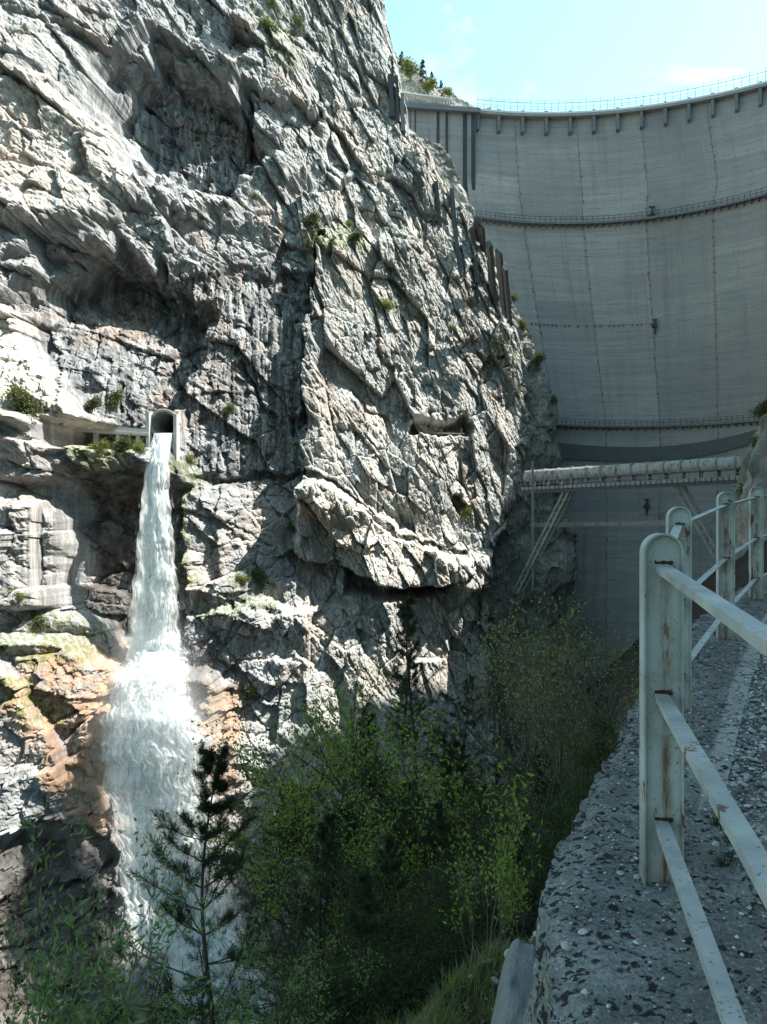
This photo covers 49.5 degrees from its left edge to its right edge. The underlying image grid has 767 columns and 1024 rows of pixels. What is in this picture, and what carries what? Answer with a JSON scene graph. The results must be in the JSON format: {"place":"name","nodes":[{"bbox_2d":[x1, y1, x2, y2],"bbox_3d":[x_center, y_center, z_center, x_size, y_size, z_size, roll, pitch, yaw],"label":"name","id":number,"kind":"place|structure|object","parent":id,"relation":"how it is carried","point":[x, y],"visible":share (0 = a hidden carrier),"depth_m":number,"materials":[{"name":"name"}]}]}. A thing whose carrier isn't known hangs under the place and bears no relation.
{"place":"outdoors","nodes":[
{"label":"outdoors","id":0,"kind":"place"},
{"bbox_2d":[0,0,530,1023],"bbox_3d":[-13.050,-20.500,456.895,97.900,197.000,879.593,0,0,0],"label":"cliff","id":1,"kind":"structure","parent":0,"point":[154,256],"depth_m":99.66,"materials":[{"name":"stone"}]},
{"bbox_2d":[4,380,49,427],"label":"cliff shrub","id":2,"kind":"object","parent":1,"relation":"on","point":[24,403],"visible":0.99,"depth_m":74.18,"materials":[{"name":"green plant"}]},
{"bbox_2d":[28,610,54,633],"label":"cliff shrub","id":3,"kind":"object","parent":1,"relation":"on","point":[40,622],"visible":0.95,"depth_m":75.27,"materials":[{"name":"green plant"}]},
{"bbox_2d":[83,393,103,412],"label":"cliff shrub","id":4,"kind":"object","parent":1,"relation":"on","point":[95,401],"visible":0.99,"depth_m":83.02,"materials":[{"name":"green plant"}]},
{"bbox_2d":[85,437,113,457],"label":"cliff shrub","id":5,"kind":"object","parent":1,"relation":"on","point":[100,446],"visible":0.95,"depth_m":80.32,"materials":[{"name":"green plant"}]},
{"bbox_2d":[80,423,148,444],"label":"inlet walkway","id":6,"kind":"structure","parent":1,"relation":"on","point":[138,433],"depth_m":87.47,"materials":[{"name":"concrete"}]},
{"bbox_2d":[105,386,124,410],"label":"cliff shrub","id":7,"kind":"object","parent":1,"relation":"on","point":[115,399],"visible":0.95,"depth_m":86.77,"materials":[{"name":"green plant"}]},
{"bbox_2d":[107,432,135,456],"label":"cliff shrub","id":8,"kind":"object","parent":1,"relation":"on","point":[122,445],"visible":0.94,"depth_m":82.53,"materials":[{"name":"green plant"}]},
{"bbox_2d":[146,409,181,460],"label":"tunnel portal","id":9,"kind":"object","parent":1,"relation":"attached to","point":[162,421],"visible":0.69,"depth_m":89.56,"materials":[{"name":"concrete"}]},
{"bbox_2d":[99,433,281,1023],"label":"waterfall","id":10,"kind":"structure","parent":1,"relation":"on","point":[149,717],"depth_m":75.18,"materials":[{"name":"liquid"}]},
{"bbox_2d":[251,563,270,588],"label":"cliff shrub","id":11,"kind":"object","parent":1,"relation":"on","point":[259,577],"visible":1,"depth_m":97.47,"materials":[{"name":"green plant"}]},
{"bbox_2d":[259,12,281,37],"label":"cliff shrub","id":12,"kind":"object","parent":1,"relation":"on","point":[266,23],"visible":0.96,"depth_m":111.85,"materials":[{"name":"green plant"}]},
{"bbox_2d":[295,207,322,230],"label":"cliff shrub","id":13,"kind":"object","parent":1,"relation":"on","point":[311,221],"visible":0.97,"depth_m":111.27,"materials":[{"name":"green plant"}]},
{"bbox_2d":[348,228,364,250],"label":"cliff shrub","id":14,"kind":"object","parent":1,"relation":"on","point":[356,235],"visible":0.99,"depth_m":116.14,"materials":[{"name":"green plant"}]},
{"bbox_2d":[388,73,394,119],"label":"concrete rib","id":15,"kind":"object","parent":1,"relation":"attached to","point":[391,96],"visible":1,"depth_m":133.75,"materials":[{"name":"grey concrete"}]},
{"bbox_2d":[394,75,399,123],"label":"concrete rib","id":16,"kind":"object","parent":1,"relation":"attached to","point":[396,97],"visible":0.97,"depth_m":134.61,"materials":[{"name":"grey concrete"}]},
{"bbox_2d":[400,93,404,134],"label":"concrete rib","id":17,"kind":"object","parent":1,"relation":"attached to","point":[402,115],"visible":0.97,"depth_m":135.34,"materials":[{"name":"grey concrete"}]},
{"bbox_2d":[434,181,441,227],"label":"concrete rib","id":18,"kind":"object","parent":1,"relation":"attached to","point":[438,208],"visible":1,"depth_m":138.70,"materials":[{"name":"grey concrete"}]},
{"bbox_2d":[405,103,480,202],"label":"thrust wall","id":19,"kind":"structure","parent":1,"relation":"on","point":[452,129],"depth_m":174.82,"materials":[{"name":"concrete"}]},
{"bbox_2d":[402,91,451,105],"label":"crest parapet","id":20,"kind":"structure","parent":19,"relation":"on","point":[420,98],"depth_m":171.90,"materials":[{"name":"grey concrete"}]},
{"bbox_2d":[449,188,461,276],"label":"concrete rib","id":21,"kind":"object","parent":1,"relation":"attached to","point":[454,219],"visible":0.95,"depth_m":141.54,"materials":[{"name":"grey concrete"}]},
{"bbox_2d":[469,227,479,284],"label":"concrete rib","id":22,"kind":"object","parent":1,"relation":"attached to","point":[474,260],"visible":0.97,"depth_m":144.70,"materials":[{"name":"grey concrete"}]},
{"bbox_2d":[477,225,486,257],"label":"concrete rib","id":23,"kind":"object","parent":1,"relation":"attached to","point":[481,235],"visible":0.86,"depth_m":144.77,"materials":[{"name":"grey concrete"}]},
{"bbox_2d":[486,240,497,310],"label":"concrete rib","id":24,"kind":"object","parent":1,"relation":"attached to","point":[491,266],"visible":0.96,"depth_m":144.08,"materials":[{"name":"grey concrete"}]},
{"bbox_2d":[495,249,506,318],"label":"concrete rib","id":25,"kind":"object","parent":1,"relation":"attached to","point":[499,258],"visible":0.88,"depth_m":137.63,"materials":[{"name":"grey concrete"}]},
{"bbox_2d":[502,265,511,321],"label":"concrete rib","id":26,"kind":"object","parent":1,"relation":"attached to","point":[507,291],"visible":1,"depth_m":135.02,"materials":[{"name":"grey concrete"}]},
{"bbox_2d":[393,50,490,108],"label":"hill","id":27,"kind":"structure","parent":0,"point":[412,85],"depth_m":192.49,"materials":[{"name":"stone"}]},
{"bbox_2d":[401,53,420,80],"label":"cliff shrub","id":28,"kind":"object","parent":27,"relation":"on","point":[408,66],"visible":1,"depth_m":189.18,"materials":[{"name":"green plant"}]},
{"bbox_2d":[420,76,438,94],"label":"cliff shrub","id":29,"kind":"object","parent":27,"relation":"on","point":[427,86],"visible":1,"depth_m":189.48,"materials":[{"name":"green plant"}]},
{"bbox_2d":[450,931,535,1021],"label":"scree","id":30,"kind":"structure","parent":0,"point":[530,941],"depth_m":6.03,"materials":[{"name":"stone"}]},
{"bbox_2d":[417,135,585,767],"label":"shaded cliff","id":31,"kind":"structure","parent":0,"point":[543,451],"depth_m":154.54,"materials":[{"name":"stone"}]},
{"bbox_2d":[513,455,742,592],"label":"pipe bridge","id":32,"kind":"structure","parent":31,"relation":"attached to","point":[649,469],"depth_m":127.29,"materials":[{"name":"metal"}]},
{"bbox_2d":[354,540,766,1023],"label":"slope","id":33,"kind":"structure","parent":0,"point":[741,572],"depth_m":66.86,"materials":[{"name":"green plant"}]},
{"bbox_2d":[3,913,144,1023],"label":"willow shrub","id":34,"kind":"object","parent":33,"relation":"on","point":[64,970],"visible":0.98,"depth_m":5.87,"materials":[{"name":"green plant"}]},
{"bbox_2d":[0,774,195,1023],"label":"willow shrub","id":35,"kind":"object","parent":33,"relation":"on","point":[50,1006],"visible":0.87,"depth_m":7.94,"materials":[{"name":"green plant"}]},
{"bbox_2d":[0,887,270,1023],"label":"willow shrub","id":36,"kind":"object","parent":33,"relation":"on","point":[149,966],"visible":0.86,"depth_m":7.02,"materials":[{"name":"green plant"}]},
{"bbox_2d":[23,866,261,1023],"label":"willow shrub","id":37,"kind":"object","parent":33,"relation":"on","point":[175,1005],"visible":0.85,"depth_m":6.89,"materials":[{"name":"green plant"}]},
{"bbox_2d":[115,739,300,1023],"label":"pine tree","id":38,"kind":"object","parent":33,"relation":"on","point":[207,807],"visible":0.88,"depth_m":10.51,"materials":[{"name":"green plant"}]},
{"bbox_2d":[114,955,316,1023],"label":"willow shrub","id":39,"kind":"object","parent":33,"relation":"on","point":[226,1006],"visible":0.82,"depth_m":7.00,"materials":[{"name":"green plant"}]},
{"bbox_2d":[218,784,313,1023],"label":"pine tree","id":40,"kind":"object","parent":33,"relation":"on","point":[258,925],"visible":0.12,"depth_m":48.04,"materials":[{"name":"green plant"}]},
{"bbox_2d":[250,837,354,1020],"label":"pine tree","id":41,"kind":"object","parent":33,"relation":"on","point":[274,988],"visible":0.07,"depth_m":26.18,"materials":[{"name":"green plant"}]},
{"bbox_2d":[244,822,370,1023],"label":"leafy shrub","id":42,"kind":"object","parent":33,"relation":"on","point":[308,971],"visible":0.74,"depth_m":8.87,"materials":[{"name":"plant"}]},
{"bbox_2d":[236,911,390,1023],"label":"willow shrub","id":43,"kind":"object","parent":33,"relation":"on","point":[311,989],"visible":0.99,"depth_m":6.54,"materials":[{"name":"green plant"}]},
{"bbox_2d":[249,812,393,1023],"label":"pine tree","id":44,"kind":"object","parent":33,"relation":"on","point":[323,835],"visible":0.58,"depth_m":12.97,"materials":[{"name":"green plant"}]},
{"bbox_2d":[154,718,491,967],"bbox_3d":[-1.189,8.912,17.788,7.489,9.184,4.155,0,0,9],"label":"leafy tree","id":45,"kind":"object","parent":33,"relation":"on","point":[288,822],"visible":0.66,"depth_m":17.83,"materials":[{"name":"green plant"}]},
{"bbox_2d":[185,754,486,998],"bbox_3d":[-1.122,9.254,17.223,6.546,8.027,3.632,0,0,0],"label":"leafy tree","id":46,"kind":"object","parent":33,"relation":"on","point":[307,867],"visible":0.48,"depth_m":17.24,"materials":[{"name":"green plant"}]},
{"bbox_2d":[268,800,409,1018],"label":"pine tree","id":47,"kind":"object","parent":33,"relation":"on","point":[327,911],"visible":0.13,"depth_m":17.88,"materials":[{"name":"green plant"}]},
{"bbox_2d":[179,638,506,983],"bbox_3d":[-0.952,9.327,21.872,10.024,12.293,5.561,0,0,31],"label":"leafy tree","id":48,"kind":"object","parent":33,"relation":"on","point":[316,735],"visible":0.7,"depth_m":22.21,"materials":[{"name":"green plant"}]},
{"bbox_2d":[257,919,433,1023],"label":"leafy shrub","id":49,"kind":"object","parent":33,"relation":"on","point":[385,998],"visible":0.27,"depth_m":9.06,"materials":[{"name":"green plant"}]},
{"bbox_2d":[249,913,444,1023],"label":"leafy shrub","id":50,"kind":"object","parent":33,"relation":"on","point":[331,996],"visible":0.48,"depth_m":8.93,"materials":[{"name":"green plant"}]},
{"bbox_2d":[280,804,425,994],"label":"tree","id":51,"kind":"object","parent":33,"relation":"on","point":[374,847],"visible":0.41,"depth_m":11.93,"materials":[{"name":"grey plant"}]},
{"bbox_2d":[297,709,419,965],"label":"pine tree","id":52,"kind":"object","parent":33,"relation":"on","point":[368,732],"visible":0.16,"depth_m":39.66,"materials":[{"name":"green plant"}]},
{"bbox_2d":[239,770,484,985],"bbox_3d":[-0.569,9.290,19.539,5.336,7.201,4.737,0,0,-31],"label":"leafy tree","id":53,"kind":"object","parent":33,"relation":"on","point":[296,886],"visible":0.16,"depth_m":18.75,"materials":[{"name":"green plant"}]},
{"bbox_2d":[322,857,418,990],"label":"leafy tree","id":54,"kind":"object","parent":33,"relation":"on","point":[366,927],"visible":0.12,"depth_m":15.04,"materials":[{"name":"green plant"}]},
{"bbox_2d":[338,869,418,1023],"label":"pine tree","id":55,"kind":"object","parent":33,"relation":"on","point":[367,884],"visible":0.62,"depth_m":9.54,"materials":[{"name":"green plant"}]},
{"bbox_2d":[321,845,463,998],"bbox_3d":[0.245,6.306,11.967,2.355,3.178,2.090,0,0,8],"label":"leafy shrub","id":56,"kind":"object","parent":33,"relation":"on","point":[395,922],"visible":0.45,"depth_m":11.95,"materials":[{"name":"green plant"}]},
{"bbox_2d":[355,779,440,972],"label":"pine tree","id":57,"kind":"object","parent":33,"relation":"on","point":[415,789],"visible":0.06,"depth_m":22.16,"materials":[{"name":"green plant"}]},
{"bbox_2d":[357,832,439,1021],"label":"pine tree","id":58,"kind":"object","parent":33,"relation":"on","point":[389,845],"visible":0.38,"depth_m":13.99,"materials":[{"name":"green plant"}]},
{"bbox_2d":[323,895,477,1023],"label":"leafy shrub","id":59,"kind":"object","parent":33,"relation":"on","point":[445,955],"visible":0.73,"depth_m":8.64,"materials":[{"name":"green plant"}]},
{"bbox_2d":[360,593,465,930],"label":"pine tree","id":60,"kind":"object","parent":33,"relation":"on","point":[404,643],"visible":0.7,"depth_m":30.03,"materials":[{"name":"green plant"}]},
{"bbox_2d":[332,736,500,916],"bbox_3d":[0.859,7.919,18.961,4.193,5.658,3.722,0,0,10],"label":"leafy shrub","id":61,"kind":"object","parent":33,"relation":"on","point":[391,808],"visible":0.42,"depth_m":18.95,"materials":[{"name":"green plant"}]},
{"bbox_2d":[313,709,526,903],"bbox_3d":[0.977,10.878,26.207,7.263,8.907,4.029,0,0,9],"label":"leafy tree","id":62,"kind":"object","parent":33,"relation":"on","point":[430,780],"visible":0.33,"depth_m":26.17,"materials":[{"name":"green plant"}]},
{"bbox_2d":[380,727,483,913],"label":"pine tree","id":63,"kind":"object","parent":33,"relation":"on","point":[443,740],"visible":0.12,"depth_m":34.04,"materials":[{"name":"green plant"}]},
{"bbox_2d":[401,800,480,966],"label":"pine tree","id":64,"kind":"object","parent":33,"relation":"on","point":[440,809],"visible":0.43,"depth_m":16.04,"materials":[{"name":"green plant"}]},
{"bbox_2d":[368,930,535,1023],"bbox_3d":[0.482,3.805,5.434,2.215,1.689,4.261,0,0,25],"label":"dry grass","id":65,"kind":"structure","parent":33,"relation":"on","point":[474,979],"depth_m":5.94,"materials":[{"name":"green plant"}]},
{"bbox_2d":[399,857,508,991],"bbox_3d":[0.762,4.781,9.134,1.167,1.774,1.315,0,0,-17],"label":"leafy shrub","id":66,"kind":"object","parent":33,"relation":"on","point":[448,886],"visible":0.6,"depth_m":9.25,"materials":[{"name":"green plant"}]},
{"bbox_2d":[377,934,533,1023],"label":"grass","id":67,"kind":"structure","parent":33,"relation":"on","point":[500,958],"depth_m":5.96,"materials":[{"name":"green plant"}]},
{"bbox_2d":[407,736,513,935],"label":"pine tree","id":68,"kind":"object","parent":33,"relation":"on","point":[452,753],"visible":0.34,"depth_m":20.94,"materials":[{"name":"green plant"}]},
{"bbox_2d":[431,810,503,974],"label":"sapling","id":69,"kind":"object","parent":33,"relation":"on","point":[473,905],"visible":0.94,"depth_m":7.67,"materials":[{"name":"green plant"}]},
{"bbox_2d":[429,673,506,872],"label":"pine tree","id":70,"kind":"object","parent":33,"relation":"on","point":[467,714],"visible":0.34,"depth_m":41.79,"materials":[{"name":"green plant"}]},
{"bbox_2d":[410,798,528,970],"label":"bare tree","id":71,"kind":"object","parent":33,"relation":"on","point":[464,858],"visible":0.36,"depth_m":11.07,"materials":[{"name":"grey plant"}]},
{"bbox_2d":[433,653,529,873],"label":"pine tree","id":72,"kind":"object","parent":33,"relation":"on","point":[492,741],"visible":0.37,"depth_m":30.84,"materials":[{"name":"green plant"}]},
{"bbox_2d":[468,784,508,914],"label":"pine tree","id":73,"kind":"object","parent":33,"relation":"on","point":[483,791],"visible":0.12,"depth_m":24.01,"materials":[{"name":"green plant"}]},
{"bbox_2d":[425,811,555,961],"bbox_3d":[1.525,5.394,10.940,2.122,2.864,1.884,0,0,28],"label":"leafy shrub","id":74,"kind":"object","parent":33,"relation":"on","point":[507,935],"visible":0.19,"depth_m":10.79,"materials":[{"name":"green plant"}]},
{"bbox_2d":[463,743,549,948],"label":"sapling","id":75,"kind":"object","parent":33,"relation":"on","point":[511,827],"visible":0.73,"depth_m":6.92,"materials":[{"name":"green plant"}]},
{"bbox_2d":[475,775,541,940],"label":"sapling","id":76,"kind":"object","parent":33,"relation":"on","point":[510,862],"visible":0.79,"depth_m":6.60,"materials":[{"name":"green plant"}]},
{"bbox_2d":[489,838,533,954],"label":"sapling","id":77,"kind":"object","parent":33,"relation":"on","point":[508,918],"visible":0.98,"depth_m":6.24,"materials":[{"name":"green plant"}]},
{"bbox_2d":[491,938,535,1023],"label":"post","id":78,"kind":"object","parent":33,"relation":"on","point":[515,984],"visible":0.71,"depth_m":4.14,"materials":[{"name":"grey concrete"}]},
{"bbox_2d":[490,706,544,828],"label":"pine tree","id":79,"kind":"object","parent":33,"relation":"on","point":[518,750],"visible":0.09,"depth_m":36.11,"materials":[{"name":"green plant"}]},
{"bbox_2d":[487,750,555,903],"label":"pine tree","id":80,"kind":"object","parent":33,"relation":"on","point":[539,773],"visible":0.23,"depth_m":17.00,"materials":[{"name":"green plant"}]},
{"bbox_2d":[460,571,583,841],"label":"bare tree","id":81,"kind":"object","parent":33,"relation":"on","point":[496,735],"visible":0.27,"depth_m":30.10,"materials":[{"name":"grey plant"}]},
{"bbox_2d":[466,787,585,935],"bbox_3d":[1.800,4.087,9.094,1.508,2.035,1.339,0,0,-17],"label":"leafy shrub","id":82,"kind":"object","parent":33,"relation":"on","point":[546,858],"visible":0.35,"depth_m":9.15,"materials":[{"name":"green plant"}]},
{"bbox_2d":[441,591,626,851],"bbox_3d":[3.380,5.616,19.570,5.390,8.149,4.126,0,0,-30],"label":"budding tree","id":83,"kind":"object","parent":33,"relation":"on","point":[512,676],"visible":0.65,"depth_m":19.33,"materials":[{"name":"green plant"}]},
{"bbox_2d":[449,606,619,869],"bbox_3d":[4.578,6.953,24.533,5.783,8.742,4.426,0,0,-36],"label":"budding tree","id":84,"kind":"object","parent":33,"relation":"on","point":[530,743],"visible":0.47,"depth_m":24.23,"materials":[{"name":"green plant"}]},
{"bbox_2d":[458,714,611,903],"bbox_3d":[3.132,6.489,17.032,3.355,4.527,2.978,0,0,10],"label":"leafy shrub","id":85,"kind":"object","parent":33,"relation":"on","point":[484,812],"visible":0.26,"depth_m":16.92,"materials":[{"name":"green plant"}]},
{"bbox_2d":[481,640,598,811],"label":"budding tree","id":86,"kind":"object","parent":33,"relation":"on","point":[553,723],"visible":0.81,"depth_m":13.76,"materials":[{"name":"green plant"}]},
{"bbox_2d":[469,529,619,844],"bbox_3d":[6.215,5.995,27.337,7.462,10.912,4.390,0,0,12],"label":"bare tree","id":87,"kind":"object","parent":33,"relation":"on","point":[514,714],"visible":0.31,"depth_m":27.22,"materials":[{"name":"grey plant"}]},
{"bbox_2d":[510,668,580,831],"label":"pine tree","id":88,"kind":"object","parent":33,"relation":"on","point":[554,673],"visible":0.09,"depth_m":25.97,"materials":[{"name":"green plant"}]},
{"bbox_2d":[480,676,618,870],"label":"budding tree","id":89,"kind":"object","parent":33,"relation":"on","point":[551,781],"visible":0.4,"depth_m":14.89,"materials":[{"name":"green plant"}]},
{"bbox_2d":[524,765,593,845],"bbox_3d":[2.782,4.495,11.799,1.536,2.335,1.730,0,0,-1],"label":"leafy shrub","id":90,"kind":"object","parent":33,"relation":"on","point":[552,815],"visible":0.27,"depth_m":11.75,"materials":[{"name":"green plant"}]},
{"bbox_2d":[523,588,620,837],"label":"bare tree","id":91,"kind":"object","parent":33,"relation":"on","point":[592,676],"visible":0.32,"depth_m":18.75,"materials":[{"name":"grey plant"}]},
{"bbox_2d":[551,697,621,813],"bbox_3d":[2.680,3.289,10.167,1.260,1.916,1.420,0,0,2],"label":"leafy shrub","id":92,"kind":"object","parent":33,"relation":"on","point":[587,759],"visible":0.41,"depth_m":10.36,"materials":[{"name":"green plant"}]},
{"bbox_2d":[541,592,638,760],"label":"budding tree","id":93,"kind":"object","parent":33,"relation":"on","point":[620,684],"visible":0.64,"depth_m":17.73,"materials":[{"name":"green plant"}]},
{"bbox_2d":[571,664,638,777],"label":"budding tree","id":94,"kind":"object","parent":33,"relation":"on","point":[633,701],"visible":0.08,"depth_m":12.62,"materials":[{"name":"green plant"}]},
{"bbox_2d":[588,692,623,758],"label":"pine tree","id":95,"kind":"object","parent":33,"relation":"on","point":[596,702],"visible":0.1,"depth_m":18.97,"materials":[{"name":"green plant"}]},
{"bbox_2d":[523,575,766,1023],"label":"parapet wall","id":96,"kind":"structure","parent":33,"relation":"on","point":[557,996],"depth_m":2.81,"materials":[{"name":"concrete"}]},
{"bbox_2d":[558,638,766,1023],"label":"grit","id":97,"kind":"object","parent":96,"relation":"on","point":[585,992],"visible":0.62,"depth_m":3.10,"materials":[{"name":"gravel"}]},
{"bbox_2d":[639,487,766,1023],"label":"guard railing","id":98,"kind":"object","parent":96,"relation":"on","point":[670,589],"visible":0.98,"depth_m":2.95,"materials":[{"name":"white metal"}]},
{"bbox_2d":[703,838,740,870],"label":"grass tuft","id":99,"kind":"object","parent":96,"relation":"on","point":[719,862],"visible":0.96,"depth_m":3.08,"materials":[{"name":"green plant"}]},
{"bbox_2d":[383,0,766,111],"label":"sky","id":100,"kind":"structure","parent":0,"point":[551,50],"materials":[{"name":"blue"}]},
{"bbox_2d":[714,652,766,946],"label":"path","id":101,"kind":"structure","parent":0,"point":[761,827],"depth_m":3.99,"materials":[{"name":"grey gravel"}]},
{"bbox_2d":[733,414,766,560],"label":"hillside","id":102,"kind":"structure","parent":0,"point":[753,471],"depth_m":96.02,"materials":[{"name":"stone"}]},
{"bbox_2d":[467,66,766,690],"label":"arch dam","id":103,"kind":"structure","parent":102,"relation":"on","point":[629,244],"depth_m":174.60,"materials":[{"name":"concrete"}]},
{"bbox_2d":[530,512,715,526],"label":"footbridge","id":104,"kind":"object","parent":102,"relation":"on","point":[620,523],"visible":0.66,"depth_m":137.12,"materials":[{"name":"metal"}]},
{"bbox_2d":[747,396,766,421],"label":"cliff shrub","id":105,"kind":"object","parent":102,"relation":"on","point":[761,411],"visible":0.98,"depth_m":109.30,"materials":[{"name":"green plant"}]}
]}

